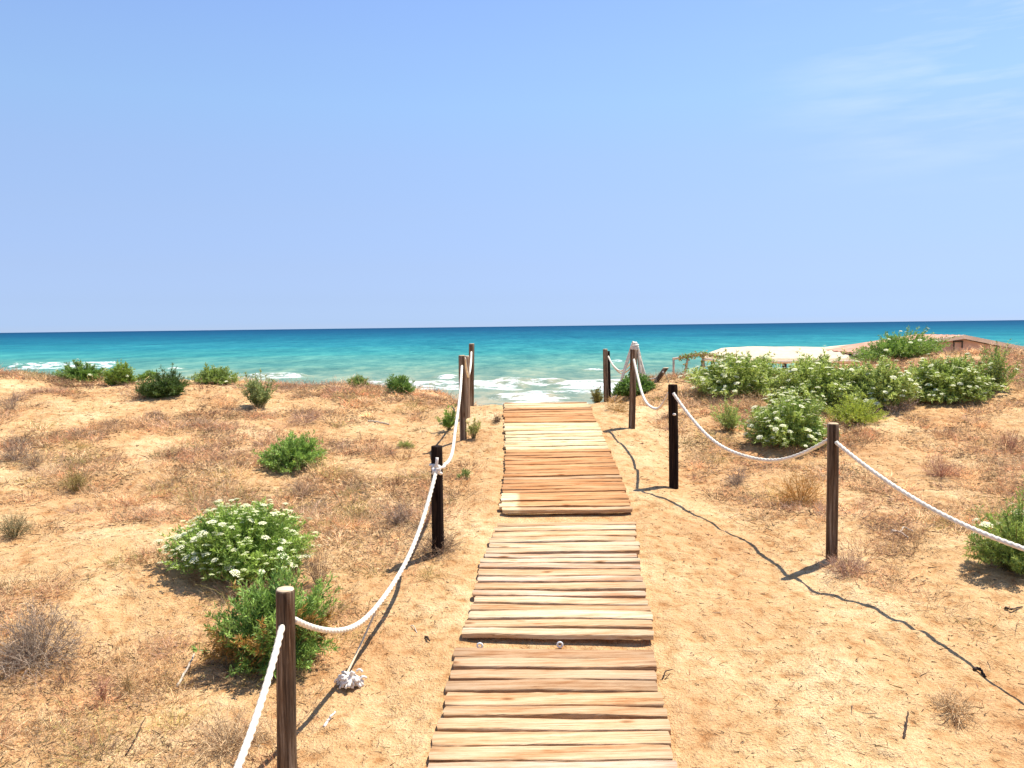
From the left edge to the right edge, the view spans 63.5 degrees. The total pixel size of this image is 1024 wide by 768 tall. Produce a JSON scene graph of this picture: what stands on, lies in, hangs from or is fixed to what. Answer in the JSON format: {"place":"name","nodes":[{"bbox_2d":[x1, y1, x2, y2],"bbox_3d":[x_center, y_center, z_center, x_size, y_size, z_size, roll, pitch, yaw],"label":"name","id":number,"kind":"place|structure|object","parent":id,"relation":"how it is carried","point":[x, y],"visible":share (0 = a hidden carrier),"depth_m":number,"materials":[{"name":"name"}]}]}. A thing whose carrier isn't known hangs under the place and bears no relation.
{"place":"outdoors","nodes":[
{"label":"outdoors","id":0,"kind":"place"},
{"bbox_2d":[0,351,1023,767],"bbox_3d":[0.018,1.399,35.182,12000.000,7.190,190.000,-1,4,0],"label":"ground","id":1,"kind":"structure","parent":0,"point":[704,705],"depth_m":5.71,"materials":[{"name":"beige sand"}]},
{"bbox_2d":[0,387,29,409],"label":"dry shrub","id":2,"kind":"object","parent":1,"relation":"on","point":[11,403],"visible":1,"depth_m":11.75,"materials":[{"name":"beige plant"}]},
{"bbox_2d":[0,507,37,540],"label":"dry shrub","id":3,"kind":"object","parent":1,"relation":"on","point":[17,527],"visible":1,"depth_m":6.95,"materials":[{"name":"plant"}]},
{"bbox_2d":[0,429,41,465],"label":"dry shrub","id":4,"kind":"object","parent":1,"relation":"on","point":[20,452],"visible":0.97,"depth_m":9.35,"materials":[{"name":"brown plant"}]},
{"bbox_2d":[13,444,46,471],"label":"dry shrub","id":5,"kind":"object","parent":1,"relation":"on","point":[34,458],"visible":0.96,"depth_m":9.17,"materials":[{"name":"brown plant"}]},
{"bbox_2d":[0,590,104,691],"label":"dry shrub","id":6,"kind":"object","parent":1,"relation":"on","point":[28,644],"visible":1,"depth_m":5.04,"materials":[{"name":"plant"}]},
{"bbox_2d":[57,460,96,492],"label":"dry shrub","id":7,"kind":"object","parent":1,"relation":"on","point":[76,480],"visible":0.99,"depth_m":8.52,"materials":[{"name":"plant"}]},
{"bbox_2d":[51,359,106,381],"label":"bush","id":8,"kind":"object","parent":1,"relation":"on","point":[80,371],"visible":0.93,"depth_m":14.71,"materials":[{"name":"green plant"}]},
{"bbox_2d":[84,664,127,701],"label":"dry shrub","id":9,"kind":"object","parent":1,"relation":"on","point":[101,693],"visible":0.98,"depth_m":4.66,"materials":[{"name":"brown plant"}]},
{"bbox_2d":[102,359,137,384],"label":"bush","id":10,"kind":"object","parent":1,"relation":"on","point":[118,373],"visible":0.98,"depth_m":13.84,"materials":[{"name":"green plant"}]},
{"bbox_2d":[106,661,142,698],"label":"dry shrub","id":11,"kind":"object","parent":1,"relation":"on","point":[126,686],"visible":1,"depth_m":4.72,"materials":[{"name":"brown plant"}]},
{"bbox_2d":[125,717,145,755],"bbox_3d":[-1.926,1.808,4.247,0.021,0.072,0.264,-1,4,-3],"label":"stick","id":12,"kind":"object","parent":1,"relation":"on","point":[136,735],"visible":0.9,"depth_m":4.22,"materials":[{"name":"brown wood"}]},
{"bbox_2d":[136,369,160,380],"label":"bush","id":13,"kind":"object","parent":1,"relation":"on","point":[143,376],"visible":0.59,"depth_m":14.64,"materials":[{"name":"green plant"}]},
{"bbox_2d":[134,363,190,397],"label":"bush","id":14,"kind":"object","parent":1,"relation":"on","point":[170,384],"visible":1,"depth_m":12.64,"materials":[{"name":"green plant"}]},
{"bbox_2d":[176,654,194,686],"bbox_3d":[-1.944,1.707,4.926,0.023,0.117,0.233,0,4,4],"label":"stick","id":15,"kind":"object","parent":1,"relation":"on","point":[188,666],"visible":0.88,"depth_m":4.92,"materials":[{"name":"brown wood"}]},
{"bbox_2d":[188,362,242,384],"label":"bush","id":16,"kind":"object","parent":1,"relation":"on","point":[214,374],"visible":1,"depth_m":14.31,"materials":[{"name":"green plant"}]},
{"bbox_2d":[179,694,276,767],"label":"dry shrub","id":17,"kind":"object","parent":1,"relation":"on","point":[236,742],"visible":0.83,"depth_m":4.18,"materials":[{"name":"brown plant"}]},
{"bbox_2d":[154,496,320,582],"bbox_3d":[-2.078,1.143,6.313,1.106,0.581,1.128,1,4,27],"label":"bush","id":18,"kind":"object","parent":1,"relation":"on","point":[239,543],"visible":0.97,"depth_m":6.13,"materials":[{"name":"green plant"}]},
{"bbox_2d":[237,368,278,407],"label":"bush","id":19,"kind":"object","parent":1,"relation":"on","point":[260,395],"visible":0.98,"depth_m":12.20,"materials":[{"name":"green plant"}]},
{"bbox_2d":[189,544,343,679],"bbox_3d":[-1.492,1.374,5.086,0.936,0.718,0.763,-1,4,0],"label":"bush","id":20,"kind":"object","parent":1,"relation":"on","point":[253,636],"visible":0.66,"depth_m":4.97,"materials":[{"name":"green plant"}]},
{"bbox_2d":[276,586,296,767],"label":"rope post","id":21,"kind":"object","parent":1,"relation":"on","point":[286,696],"visible":0.94,"depth_m":3.87,"materials":[{"name":"brown wood"}]},
{"bbox_2d":[234,624,284,767],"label":"rope","id":22,"kind":"object","parent":21,"relation":"attached to","point":[247,741],"visible":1,"depth_m":3.43,"materials":[{"name":"white fabric"}]},
{"bbox_2d":[252,429,329,472],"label":"bush","id":23,"kind":"object","parent":1,"relation":"on","point":[289,453],"visible":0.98,"depth_m":9.21,"materials":[{"name":"green plant"}]},
{"bbox_2d":[274,470,327,499],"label":"dry shrub","id":24,"kind":"object","parent":1,"relation":"on","point":[300,487],"visible":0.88,"depth_m":8.28,"materials":[{"name":"brown plant"}]},
{"bbox_2d":[280,402,330,427],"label":"dry shrub","id":25,"kind":"object","parent":1,"relation":"on","point":[307,417],"visible":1,"depth_m":11.32,"materials":[{"name":"beige plant"}]},
{"bbox_2d":[295,537,342,589],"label":"dry shrub","id":26,"kind":"object","parent":1,"relation":"on","point":[317,576],"visible":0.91,"depth_m":6.01,"materials":[{"name":"brown plant"}]},
{"bbox_2d":[323,711,335,726],"bbox_3d":[-0.972,1.784,4.398,0.019,0.055,0.101,1,4,26],"label":"stick","id":27,"kind":"object","parent":1,"relation":"on","point":[328,720],"visible":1,"depth_m":4.39,"materials":[{"name":"white wood"}]},
{"bbox_2d":[346,374,369,386],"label":"bush","id":28,"kind":"object","parent":1,"relation":"on","point":[356,379],"visible":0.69,"depth_m":14.08,"materials":[{"name":"green plant"}]},
{"bbox_2d":[380,501,414,524],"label":"dry shrub","id":29,"kind":"object","parent":1,"relation":"on","point":[398,517],"visible":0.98,"depth_m":7.26,"materials":[{"name":"brown plant"}]},
{"bbox_2d":[384,373,415,393],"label":"bush","id":30,"kind":"object","parent":1,"relation":"on","point":[399,382],"visible":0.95,"depth_m":13.50,"materials":[{"name":"green plant"}]},
{"bbox_2d":[397,440,414,448],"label":"bush","id":31,"kind":"object","parent":1,"relation":"on","point":[406,443],"visible":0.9,"depth_m":10.21,"materials":[{"name":"green plant"}]},
{"bbox_2d":[396,523,468,562],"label":"dry shrub","id":32,"kind":"object","parent":1,"relation":"on","point":[427,543],"visible":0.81,"depth_m":6.57,"materials":[{"name":"brown plant"}]},
{"bbox_2d":[431,445,443,555],"bbox_3d":[-0.592,1.042,6.559,0.100,1.110,0.096,-1,4,0],"label":"rope post","id":33,"kind":"object","parent":1,"relation":"on","point":[437,514],"visible":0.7,"depth_m":6.52,"materials":[{"name":"brown wood"}]},
{"bbox_2d":[295,457,445,688],"bbox_3d":[-0.836,1.176,5.284,0.188,1.039,2.743,0,4,10],"label":"rope","id":34,"kind":"object","parent":33,"relation":"attached to","point":[350,679],"visible":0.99,"depth_m":4.90,"materials":[{"name":"white fabric"}]},
{"bbox_2d":[435,403,458,429],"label":"bush","id":35,"kind":"object","parent":1,"relation":"on","point":[448,422],"visible":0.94,"depth_m":10.84,"materials":[{"name":"green plant"}]},
{"bbox_2d":[458,355,466,440],"bbox_3d":[-0.608,0.293,10.234,0.092,1.301,0.089,-1,4,0],"label":"rope post","id":36,"kind":"object","parent":1,"relation":"on","point":[462,416],"visible":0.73,"depth_m":10.20,"materials":[{"name":"brown wood"}]},
{"bbox_2d":[443,365,462,465],"bbox_3d":[-0.578,0.249,8.363,0.044,0.715,3.656,-1,4,-1],"label":"rope","id":37,"kind":"object","parent":36,"relation":"attached to","point":[447,462],"visible":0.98,"depth_m":8.76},
{"bbox_2d":[465,351,471,377],"bbox_3d":[-0.600,-0.253,11.397,0.044,0.329,2.351,-1,4,-1],"label":"rope","id":38,"kind":"object","parent":36,"relation":"attached to","point":[466,370],"visible":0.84,"depth_m":10.97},
{"bbox_2d":[456,468,470,478],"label":"bush","id":39,"kind":"object","parent":1,"relation":"on","point":[465,472],"visible":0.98,"depth_m":8.65,"materials":[{"name":"green plant"}]},
{"bbox_2d":[465,356,469,418],"bbox_3d":[-0.617,0.166,11.339,0.086,1.107,0.078,-1,4,0],"label":"rope post","id":40,"kind":"object","parent":1,"relation":"on","point":[467,381],"visible":0.53,"depth_m":11.30,"materials":[{"name":"brown wood"}]},
{"bbox_2d":[469,343,473,405],"bbox_3d":[-0.621,-0.013,12.630,0.112,1.210,0.093,-1,4,0],"label":"rope post","id":41,"kind":"object","parent":1,"relation":"on","point":[471,346],"visible":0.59,"depth_m":12.59,"materials":[{"name":"brown wood"}]},
{"bbox_2d":[465,417,480,437],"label":"bush","id":42,"kind":"object","parent":1,"relation":"on","point":[473,431],"visible":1,"depth_m":10.21,"materials":[{"name":"green plant"}]},
{"bbox_2d":[492,409,503,422],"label":"dry shrub","id":43,"kind":"object","parent":1,"relation":"on","point":[497,419],"visible":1,"depth_m":10.87,"materials":[{"name":"beige plant"}]},
{"bbox_2d":[0,351,1023,767],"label":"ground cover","id":44,"kind":"object","parent":1,"relation":"on","point":[450,505],"visible":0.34,"depth_m":8.30,"materials":[{"name":"brown plant"}]},
{"bbox_2d":[503,402,595,422],"bbox_3d":[0.491,0.377,11.527,1.236,0.169,1.657,-1,4,0],"label":"boardwalk mat","id":45,"kind":"object","parent":1,"relation":"on","point":[562,412],"visible":1,"depth_m":11.15,"materials":[{"name":"brown wood"}]},
{"bbox_2d":[428,647,677,767],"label":"boardwalk mat","id":46,"kind":"object","parent":1,"relation":"on","point":[513,708],"visible":1,"depth_m":4.39,"materials":[{"name":"brown wood"}]},
{"bbox_2d":[504,422,608,449],"bbox_3d":[0.509,0.644,10.112,1.228,0.224,1.111,-1,4,0],"label":"boardwalk mat","id":47,"kind":"object","parent":1,"relation":"on","point":[542,436],"visible":0.98,"depth_m":10.06,"materials":[{"name":"brown wood"}]},
{"bbox_2d":[462,521,653,647],"bbox_3d":[0.372,1.409,6.108,1.384,0.308,2.031,-1,4,0],"label":"boardwalk mat","id":48,"kind":"object","parent":1,"relation":"on","point":[564,580],"visible":1,"depth_m":5.84,"materials":[{"name":"brown wood"}]},
{"bbox_2d":[499,449,632,512],"bbox_3d":[0.508,0.960,8.505,1.263,0.274,2.112,-1,4,0],"label":"boardwalk mat","id":49,"kind":"object","parent":1,"relation":"on","point":[566,481],"visible":1,"depth_m":8.23,"materials":[{"name":"brown wood"}]},
{"bbox_2d":[590,383,604,403],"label":"bush","id":50,"kind":"object","parent":1,"relation":"on","point":[597,397],"visible":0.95,"depth_m":12.88,"materials":[{"name":"green plant"}]},
{"bbox_2d":[603,349,608,401],"bbox_3d":[1.518,0.032,13.336,0.101,1.197,0.082,-1,4,0],"label":"rope post","id":51,"kind":"object","parent":1,"relation":"on","point":[605,371],"visible":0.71,"depth_m":13.29,"materials":[{"name":"brown wood"}]},
{"bbox_2d":[608,351,610,400],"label":"rope post","id":52,"kind":"object","parent":1,"relation":"on","point":[609,383],"visible":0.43,"depth_m":15.81,"materials":[{"name":"brown wood"}]},
{"bbox_2d":[608,356,629,371],"bbox_3d":[1.971,-0.380,14.987,0.044,0.318,1.629,-1,4,-9],"label":"rope","id":53,"kind":"object","parent":52,"relation":"attached to","point":[615,367],"visible":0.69,"depth_m":15.31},
{"bbox_2d":[599,396,636,415],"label":"dry shrub","id":54,"kind":"object","parent":1,"relation":"on","point":[618,407],"visible":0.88,"depth_m":11.43,"materials":[{"name":"beige plant"}]},
{"bbox_2d":[628,349,636,428],"bbox_3d":[1.535,0.188,10.554,0.114,1.259,0.083,-1,4,0],"label":"rope post","id":55,"kind":"object","parent":1,"relation":"on","point":[632,394],"visible":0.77,"depth_m":10.52,"materials":[{"name":"brown wood"}]},
{"bbox_2d":[611,372,656,396],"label":"bush","id":56,"kind":"object","parent":1,"relation":"on","point":[621,389],"visible":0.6,"depth_m":13.33,"materials":[{"name":"green plant"}]},
{"bbox_2d":[654,367,669,383],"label":"rope post","id":57,"kind":"object","parent":1,"relation":"on","point":[661,374],"visible":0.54,"depth_m":13.58,"materials":[{"name":"brown wood"}]},
{"bbox_2d":[668,384,678,488],"bbox_3d":[1.630,0.653,8.330,0.104,1.299,0.107,-4,5,-39],"label":"rope post","id":58,"kind":"object","parent":1,"relation":"on","point":[673,438],"visible":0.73,"depth_m":8.29,"materials":[{"name":"brown wood"}]},
{"bbox_2d":[633,359,667,409],"bbox_3d":[1.564,0.012,9.415,0.043,0.518,2.183,-1,4,-1],"label":"rope","id":59,"kind":"object","parent":58,"relation":"attached to","point":[645,400],"visible":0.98,"depth_m":9.65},
{"bbox_2d":[672,392,826,461],"bbox_3d":[2.022,0.397,7.310,0.043,0.508,2.099,-2,4,-23],"label":"rope","id":60,"kind":"object","parent":58,"relation":"attached to","point":[796,455],"visible":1,"depth_m":7.25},
{"bbox_2d":[672,349,735,373],"bbox_3d":[4.925,0.040,21.060,1.682,1.844,0.277,-1,4,0],"label":"vine trellis","id":61,"kind":"object","parent":1,"relation":"on","point":[702,355],"visible":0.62,"depth_m":20.98,"materials":[{"name":"wood"}]},
{"bbox_2d":[709,387,745,430],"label":"bush","id":62,"kind":"object","parent":1,"relation":"on","point":[731,419],"visible":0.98,"depth_m":10.54,"materials":[{"name":"green plant"}]},
{"bbox_2d":[678,348,788,397],"bbox_3d":[3.460,-0.193,12.812,1.865,0.730,1.537,-1,4,0],"label":"bush","id":63,"kind":"object","parent":1,"relation":"on","point":[743,374],"visible":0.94,"depth_m":12.45,"materials":[{"name":"green plant"}]},
{"bbox_2d":[721,469,749,487],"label":"dry shrub","id":64,"kind":"object","parent":1,"relation":"on","point":[736,480],"visible":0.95,"depth_m":8.56,"materials":[{"name":"brown plant"}]},
{"bbox_2d":[729,388,770,409],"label":"dry shrub","id":65,"kind":"object","parent":1,"relation":"on","point":[748,399],"visible":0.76,"depth_m":11.71,"materials":[{"name":"beige plant"}]},
{"bbox_2d":[701,345,872,368],"bbox_3d":[9.117,0.214,26.660,6.852,2.992,3.655,-1,4,0],"label":"awning","id":66,"kind":"object","parent":1,"relation":"on","point":[785,356],"visible":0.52,"depth_m":26.13,"materials":[{"name":"beige fabric"}]},
{"bbox_2d":[734,387,841,448],"bbox_3d":[3.332,0.394,10.149,1.234,0.735,1.105,-1,4,0],"label":"bush","id":67,"kind":"object","parent":1,"relation":"on","point":[792,421],"visible":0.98,"depth_m":9.97,"materials":[{"name":"green plant"}]},
{"bbox_2d":[767,458,826,509],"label":"dry shrub","id":68,"kind":"object","parent":1,"relation":"on","point":[802,493],"visible":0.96,"depth_m":7.75,"materials":[{"name":"brown plant"}]},
{"bbox_2d":[761,348,867,406],"bbox_3d":[4.327,-0.099,11.573,1.607,0.885,1.346,-1,4,0],"label":"bush","id":69,"kind":"object","parent":1,"relation":"on","point":[823,376],"visible":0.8,"depth_m":11.40,"materials":[{"name":"green plant"}]},
{"bbox_2d":[826,423,838,561],"bbox_3d":[2.460,0.951,6.353,0.092,1.310,0.093,-1,4,0],"label":"rope post","id":70,"kind":"object","parent":1,"relation":"on","point":[832,489],"visible":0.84,"depth_m":6.31,"materials":[{"name":"brown wood"}]},
{"bbox_2d":[834,441,1023,550],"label":"rope","id":71,"kind":"object","parent":70,"relation":"attached to","point":[930,507],"visible":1,"depth_m":5.41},
{"bbox_2d":[818,543,872,578],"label":"dry shrub","id":72,"kind":"object","parent":1,"relation":"on","point":[842,562],"visible":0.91,"depth_m":6.13,"materials":[{"name":"brown plant"}]},
{"bbox_2d":[824,391,892,426],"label":"bush","id":73,"kind":"object","parent":1,"relation":"on","point":[859,413],"visible":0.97,"depth_m":10.60,"materials":[{"name":"green plant"}]},
{"bbox_2d":[832,354,924,408],"bbox_3d":[4.961,-0.039,11.244,1.170,0.760,1.156,2,5,33],"label":"bush","id":74,"kind":"object","parent":1,"relation":"on","point":[883,382],"visible":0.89,"depth_m":11.06,"materials":[{"name":"green plant"}]},
{"bbox_2d":[875,393,922,416],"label":"dry shrub","id":75,"kind":"object","parent":1,"relation":"on","point":[899,407],"visible":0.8,"depth_m":10.95,"materials":[{"name":"brown plant"}]},
{"bbox_2d":[890,526,913,537],"bbox_3d":[3.227,1.214,6.811,0.139,0.056,0.245,-2,4,-17],"label":"stick","id":76,"kind":"object","parent":1,"relation":"on","point":[903,527],"visible":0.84,"depth_m":6.82,"materials":[{"name":"brown wood"}]},
{"bbox_2d":[847,325,958,362],"bbox_3d":[7.076,-0.718,15.113,1.850,0.729,1.779,-1,4,0],"label":"bush","id":77,"kind":"object","parent":1,"relation":"on","point":[903,347],"visible":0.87,"depth_m":14.84,"materials":[{"name":"green plant"}]},
{"bbox_2d":[902,711,908,738],"bbox_3d":[1.976,1.713,4.148,0.016,0.078,0.175,2,5,31],"label":"stick","id":78,"kind":"object","parent":1,"relation":"on","point":[904,733],"visible":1,"depth_m":4.13,"materials":[{"name":"wood"}]},
{"bbox_2d":[798,334,1023,365],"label":"beach bar","id":79,"kind":"object","parent":1,"relation":"on","point":[965,341],"visible":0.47,"depth_m":25.14,"materials":[{"name":"paint"}]},
{"bbox_2d":[909,450,972,482],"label":"dry shrub","id":80,"kind":"object","parent":1,"relation":"on","point":[941,468],"visible":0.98,"depth_m":8.60,"materials":[{"name":"brown plant"}]},
{"bbox_2d":[918,683,986,727],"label":"dry shrub","id":81,"kind":"object","parent":1,"relation":"on","point":[950,707],"visible":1,"depth_m":4.27,"materials":[{"name":"brown plant"}]},
{"bbox_2d":[903,353,1009,404],"bbox_3d":[6.049,-0.094,11.497,1.664,0.691,1.323,-1,4,0],"label":"bush","id":82,"kind":"object","parent":1,"relation":"on","point":[955,379],"visible":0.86,"depth_m":11.20,"materials":[{"name":"green plant"}]},
{"bbox_2d":[972,666,986,677],"bbox_3d":[2.661,1.639,4.712,0.058,0.046,0.071,-1,4,0],"label":"stick","id":83,"kind":"object","parent":1,"relation":"on","point":[974,668],"visible":1,"depth_m":4.71,"materials":[{"name":"brown wood"}]},
{"bbox_2d":[962,475,1023,574],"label":"bush","id":84,"kind":"object","parent":1,"relation":"on","point":[1006,557],"visible":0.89,"depth_m":5.96,"materials":[{"name":"green plant"}]},
{"bbox_2d":[967,339,1023,390],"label":"bush","id":85,"kind":"object","parent":1,"relation":"on","point":[994,368],"visible":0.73,"depth_m":11.41,"materials":[{"name":"green plant"}]},
{"bbox_2d":[988,426,1023,453],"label":"dry shrub","id":86,"kind":"object","parent":1,"relation":"on","point":[1010,442],"visible":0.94,"depth_m":9.38,"materials":[{"name":"brown plant"}]},
{"bbox_2d":[1004,606,1022,609],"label":"stick","id":87,"kind":"object","parent":1,"relation":"on","point":[1005,607],"visible":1,"depth_m":5.42,"materials":[{"name":"brown wood"}]},
{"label":"rope post","id":88,"kind":"object","parent":1,"relation":"on","visible":0},
{"bbox_2d":[614,341,645,400],"bbox_3d":[2.040,-0.208,14.221,0.574,1.059,0.241,0,4,4],"label":"rope bundle","id":89,"kind":"object","parent":88,"relation":"hanging from","point":[635,345],"visible":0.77,"depth_m":14.17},
{"bbox_2d":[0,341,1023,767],"bbox_3d":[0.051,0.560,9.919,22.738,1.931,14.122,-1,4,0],"label":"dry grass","id":90,"kind":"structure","parent":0,"point":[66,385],"depth_m":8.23,"materials":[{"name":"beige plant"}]},
{"bbox_2d":[0,320,1023,405],"bbox_3d":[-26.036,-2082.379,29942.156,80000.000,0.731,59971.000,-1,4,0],"label":"sea","id":91,"kind":"structure","parent":0,"point":[532,364],"depth_m":156.41,"materials":[{"name":"liquid"}]},
{"bbox_2d":[0,0,1023,332],"label":"sky","id":92,"kind":"structure","parent":0,"point":[166,165],"materials":[{"name":"blue"}]}
]}

